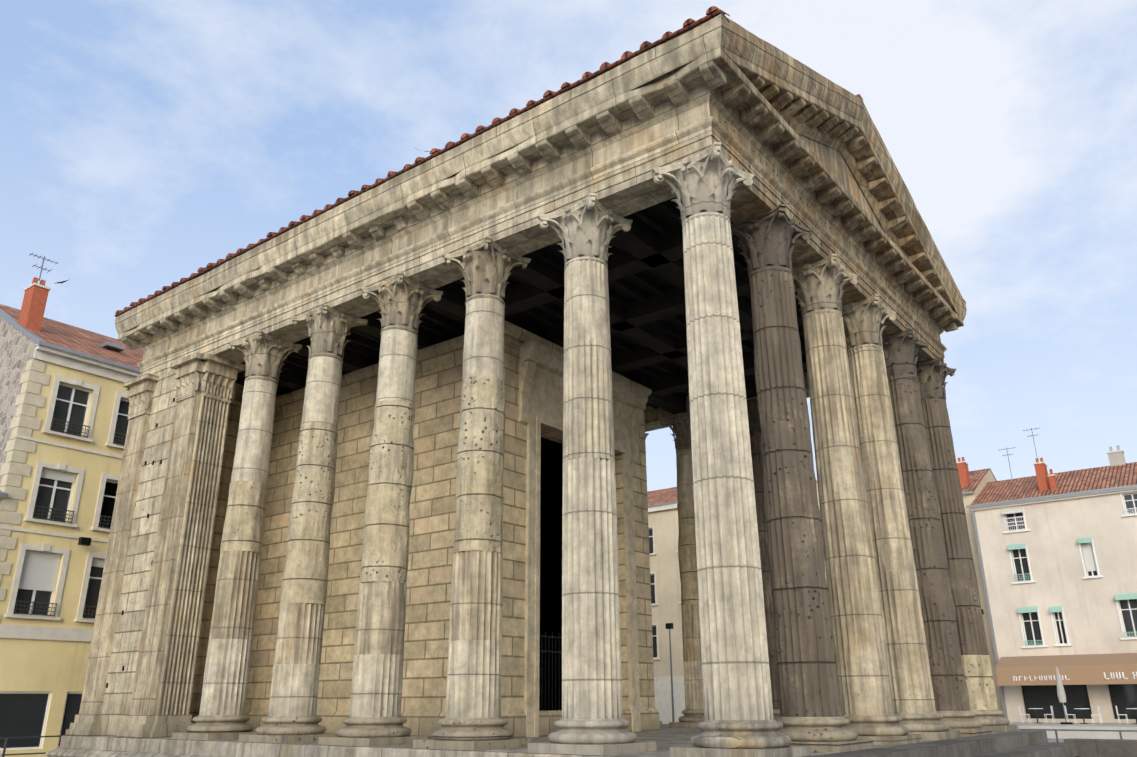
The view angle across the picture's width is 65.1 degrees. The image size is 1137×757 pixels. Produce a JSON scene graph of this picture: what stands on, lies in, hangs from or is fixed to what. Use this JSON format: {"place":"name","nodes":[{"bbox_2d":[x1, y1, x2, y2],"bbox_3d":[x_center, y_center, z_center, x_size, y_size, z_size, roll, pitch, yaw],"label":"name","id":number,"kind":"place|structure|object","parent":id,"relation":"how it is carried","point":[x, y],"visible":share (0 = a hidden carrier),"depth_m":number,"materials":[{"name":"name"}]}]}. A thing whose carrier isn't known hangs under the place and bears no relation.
{"place":"outdoors","nodes":[
{"label":"outdoors","id":0,"kind":"place"},
{"bbox_2d":[0,490,7,498],"bbox_3d":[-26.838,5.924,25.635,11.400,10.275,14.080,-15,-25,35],"label":"street lamp","id":1,"kind":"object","parent":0,"point":[3,494],"depth_m":28.60,"materials":[{"name":"grey paint"}]},
{"bbox_2d":[0,253,143,756],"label":"yellow building","id":2,"kind":"structure","parent":0,"point":[64,404],"depth_m":30.01,"materials":[{"name":"paint"}]},
{"bbox_2d":[101,370,241,735],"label":"temple wall","id":3,"kind":"structure","parent":0,"point":[126,642],"depth_m":24.17,"materials":[{"name":"beige stone"}]},
{"bbox_2d":[106,121,931,687],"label":"temple putlog holes","id":4,"kind":"object","parent":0,"point":[730,157],"visible":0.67,"depth_m":22.55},
{"bbox_2d":[235,197,806,413],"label":"coffered ceiling","id":5,"kind":"structure","parent":0,"point":[647,305],"depth_m":22.47,"materials":[{"name":"black"}]},
{"bbox_2d":[45,726,1012,756],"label":"temple podium","id":6,"kind":"object","parent":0,"point":[665,738],"visible":0.38,"depth_m":18.47,"materials":[{"name":"grey stone"}]},
{"bbox_2d":[65,373,158,735],"bbox_3d":[-12.416,4.555,24.304,1.320,9.644,0.380,-15,-25,35],"label":"pilaster","id":7,"kind":"object","parent":6,"relation":"on","point":[87,720],"visible":1,"depth_m":24.17,"materials":[{"name":"stone"}]},
{"bbox_2d":[115,352,205,737],"bbox_3d":[-10.382,4.011,22.833,1.320,9.644,0.380,-15,-25,35],"label":"pilaster","id":8,"kind":"object","parent":6,"relation":"on","point":[139,721],"visible":0.98,"depth_m":22.69,"materials":[{"name":"stone"}]},
{"bbox_2d":[149,353,244,737],"bbox_3d":[-9.511,4.039,22.924,0.380,9.644,1.200,-15,-25,35],"label":"pilaster","id":9,"kind":"object","parent":6,"relation":"on","point":[218,390],"visible":1,"depth_m":22.82,"materials":[{"name":"stone"}]},
{"bbox_2d":[171,376,276,740],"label":"column","id":10,"kind":"structure","parent":6,"relation":"on","point":[221,716],"depth_m":21.04,"materials":[{"name":"stone"}]},
{"bbox_2d":[229,330,302,386],"bbox_3d":[-7.966,-0.381,23.243,1.404,1.169,1.401,-15,-25,35],"label":"column capital","id":11,"kind":"object","parent":10,"relation":"on","point":[264,353],"visible":0.94,"depth_m":22.94,"materials":[{"name":"beige stone"}]},
{"bbox_2d":[239,353,341,742],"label":"column","id":12,"kind":"structure","parent":6,"relation":"on","point":[292,717],"depth_m":19.49,"materials":[{"name":"stone"}]},
{"bbox_2d":[290,304,367,363],"bbox_3d":[-5.883,-0.940,21.732,1.385,1.169,1.404,-15,-25,35],"label":"column capital","id":13,"kind":"object","parent":12,"relation":"on","point":[328,326],"visible":0.92,"depth_m":21.43,"materials":[{"name":"beige stone"}]},
{"bbox_2d":[318,326,427,746],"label":"column","id":14,"kind":"structure","parent":6,"relation":"on","point":[374,718],"depth_m":17.96,"materials":[{"name":"stone"}]},
{"bbox_2d":[361,272,442,337],"bbox_3d":[-3.812,-1.492,20.239,1.400,1.169,1.400,-15,-25,35],"label":"column capital","id":15,"kind":"object","parent":14,"relation":"on","point":[401,298],"visible":0.88,"depth_m":19.93,"materials":[{"name":"beige stone"}]},
{"bbox_2d":[244,321,659,737],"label":"temple inner wall","id":16,"kind":"structure","parent":6,"relation":"on","point":[436,427],"depth_m":23.55,"materials":[{"name":"stone"}]},
{"bbox_2d":[539,437,562,710],"bbox_3d":[-2.661,4.890,25.567,6.310,9.765,5.000,-15,-25,35],"label":"doorway","id":17,"kind":"structure","parent":16,"relation":"attached to","point":[541,552],"depth_m":26.98,"materials":[{"name":"black"}]},
{"bbox_2d":[518,340,647,736],"bbox_3d":[0.572,4.197,23.167,0.470,9.400,5.370,-15,-25,35],"label":"door frame","id":18,"kind":"object","parent":16,"relation":"attached to","point":[540,399],"visible":0.88,"depth_m":23.09,"materials":[{"name":"beige stone"}]},
{"bbox_2d":[540,631,561,710],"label":"metal gate","id":19,"kind":"structure","parent":18,"relation":"in","point":[548,651],"depth_m":21.72,"materials":[{"name":"black metal"}]},
{"bbox_2d":[413,294,530,750],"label":"column","id":20,"kind":"structure","parent":6,"relation":"on","point":[473,720],"depth_m":16.44,"materials":[{"name":"stone"}]},
{"bbox_2d":[442,236,530,305],"bbox_3d":[-1.732,-2.048,18.735,1.404,1.169,1.401,-15,-25,35],"label":"column capital","id":21,"kind":"object","parent":20,"relation":"on","point":[487,263],"visible":0.98,"depth_m":18.42,"materials":[{"name":"beige stone"}]},
{"bbox_2d":[528,256,656,755],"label":"column","id":22,"kind":"structure","parent":6,"relation":"on","point":[592,721],"depth_m":14.97,"materials":[{"name":"white stone"}]},
{"bbox_2d":[538,193,632,269],"bbox_3d":[0.335,-2.601,17.240,1.400,1.169,1.400,-15,-25,35],"label":"column capital","id":23,"kind":"object","parent":22,"relation":"on","point":[589,224],"visible":0.85,"depth_m":16.93,"materials":[{"name":"beige stone"}]},
{"bbox_2d":[669,446,704,727],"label":"column","id":24,"kind":"structure","parent":6,"relation":"on","point":[693,713],"depth_m":27.63,"materials":[{"name":"stone"}]},
{"bbox_2d":[659,412,691,450],"bbox_3d":[3.972,1.901,29.750,1.400,1.169,1.400,-15,-25,35],"label":"column capital","id":25,"kind":"object","parent":24,"relation":"on","point":[681,427],"visible":0.44,"depth_m":29.44,"materials":[{"name":"grey stone"}]},
{"bbox_2d":[651,142,810,756],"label":"column","id":26,"kind":"structure","parent":6,"relation":"on","point":[739,720],"depth_m":13.65,"materials":[{"name":"stone"}]},
{"bbox_2d":[750,432,779,718],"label":"column","id":27,"kind":"structure","parent":6,"relation":"on","point":[756,454],"depth_m":26.38,"materials":[{"name":"stone"}]},
{"bbox_2d":[731,204,873,752],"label":"column","id":28,"kind":"structure","parent":6,"relation":"on","point":[810,710],"depth_m":15.61,"materials":[{"name":"stone"}]},
{"bbox_2d":[792,254,922,745],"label":"column","id":29,"kind":"structure","parent":6,"relation":"on","point":[863,675],"depth_m":17.55,"materials":[{"name":"beige stone"}]},
{"bbox_2d":[842,294,960,739],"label":"column","id":30,"kind":"structure","parent":6,"relation":"on","point":[909,668],"depth_m":19.48,"materials":[{"name":"beige stone"}]},
{"bbox_2d":[882,328,992,735],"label":"column","id":31,"kind":"structure","parent":6,"relation":"on","point":[950,693],"depth_m":21.39,"materials":[{"name":"stone"}]},
{"bbox_2d":[917,357,1018,731],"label":"column","id":32,"kind":"structure","parent":6,"relation":"on","point":[932,374],"depth_m":23.30,"materials":[{"name":"beige stone"}]},
{"bbox_2d":[115,14,966,431],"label":"entablature","id":33,"kind":"structure","parent":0,"point":[617,134],"depth_m":19.15,"materials":[{"name":"beige stone"}]},
{"bbox_2d":[115,6,965,316],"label":"temple roof","id":34,"kind":"structure","parent":33,"relation":"on","point":[625,56],"depth_m":18.74,"materials":[{"name":"red tile"}]},
{"bbox_2d":[0,0,1136,491],"label":"sky","id":35,"kind":"structure","parent":0,"point":[144,144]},
{"bbox_2d":[647,480,833,725],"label":"building","id":36,"kind":"structure","parent":0,"point":[665,581],"depth_m":56.46,"materials":[{"name":"beige paint"}]},
{"bbox_2d":[812,730,1136,756],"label":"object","id":37,"kind":"structure","parent":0,"point":[1027,743],"depth_m":18.71,"materials":[{"name":"grey stone"}]},
{"bbox_2d":[966,428,1136,739],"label":"pink building","id":38,"kind":"structure","parent":0,"point":[1057,552],"depth_m":50.02,"materials":[{"name":"paint"}]},
{"bbox_2d":[1056,667,1072,723],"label":"parasols","id":39,"kind":"object","parent":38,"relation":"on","point":[1061,694],"visible":1,"depth_m":45.94,"materials":[{"name":"white fabric"}]},
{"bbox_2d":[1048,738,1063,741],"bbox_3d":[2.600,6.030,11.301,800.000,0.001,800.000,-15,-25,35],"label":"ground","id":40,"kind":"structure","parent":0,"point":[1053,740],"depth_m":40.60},
{"bbox_2d":[665,623,674,721],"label":"street lamp","id":41,"kind":"object","parent":40,"relation":"on","point":[669,626],"visible":0.85,"depth_m":49.39,"materials":[{"name":"black metal"}]},
{"bbox_2d":[956,457,1004,717],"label":"building","id":42,"kind":"structure","parent":40,"relation":"on","point":[972,483],"depth_m":55.41,"materials":[{"name":"paint"}]},
{"bbox_2d":[1019,706,1136,723],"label":"terrace furniture","id":43,"kind":"object","parent":40,"relation":"on","point":[1020,710],"visible":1,"depth_m":46.38,"materials":[{"name":"white metal"}]},
{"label":"pit kerb","id":44,"kind":"structure","parent":0,"visible":0},
{"bbox_2d":[0,724,1136,756],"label":"ground","id":45,"kind":"structure","parent":44,"relation":"on","point":[3,754],"depth_m":25.80,"materials":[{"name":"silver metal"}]}
]}

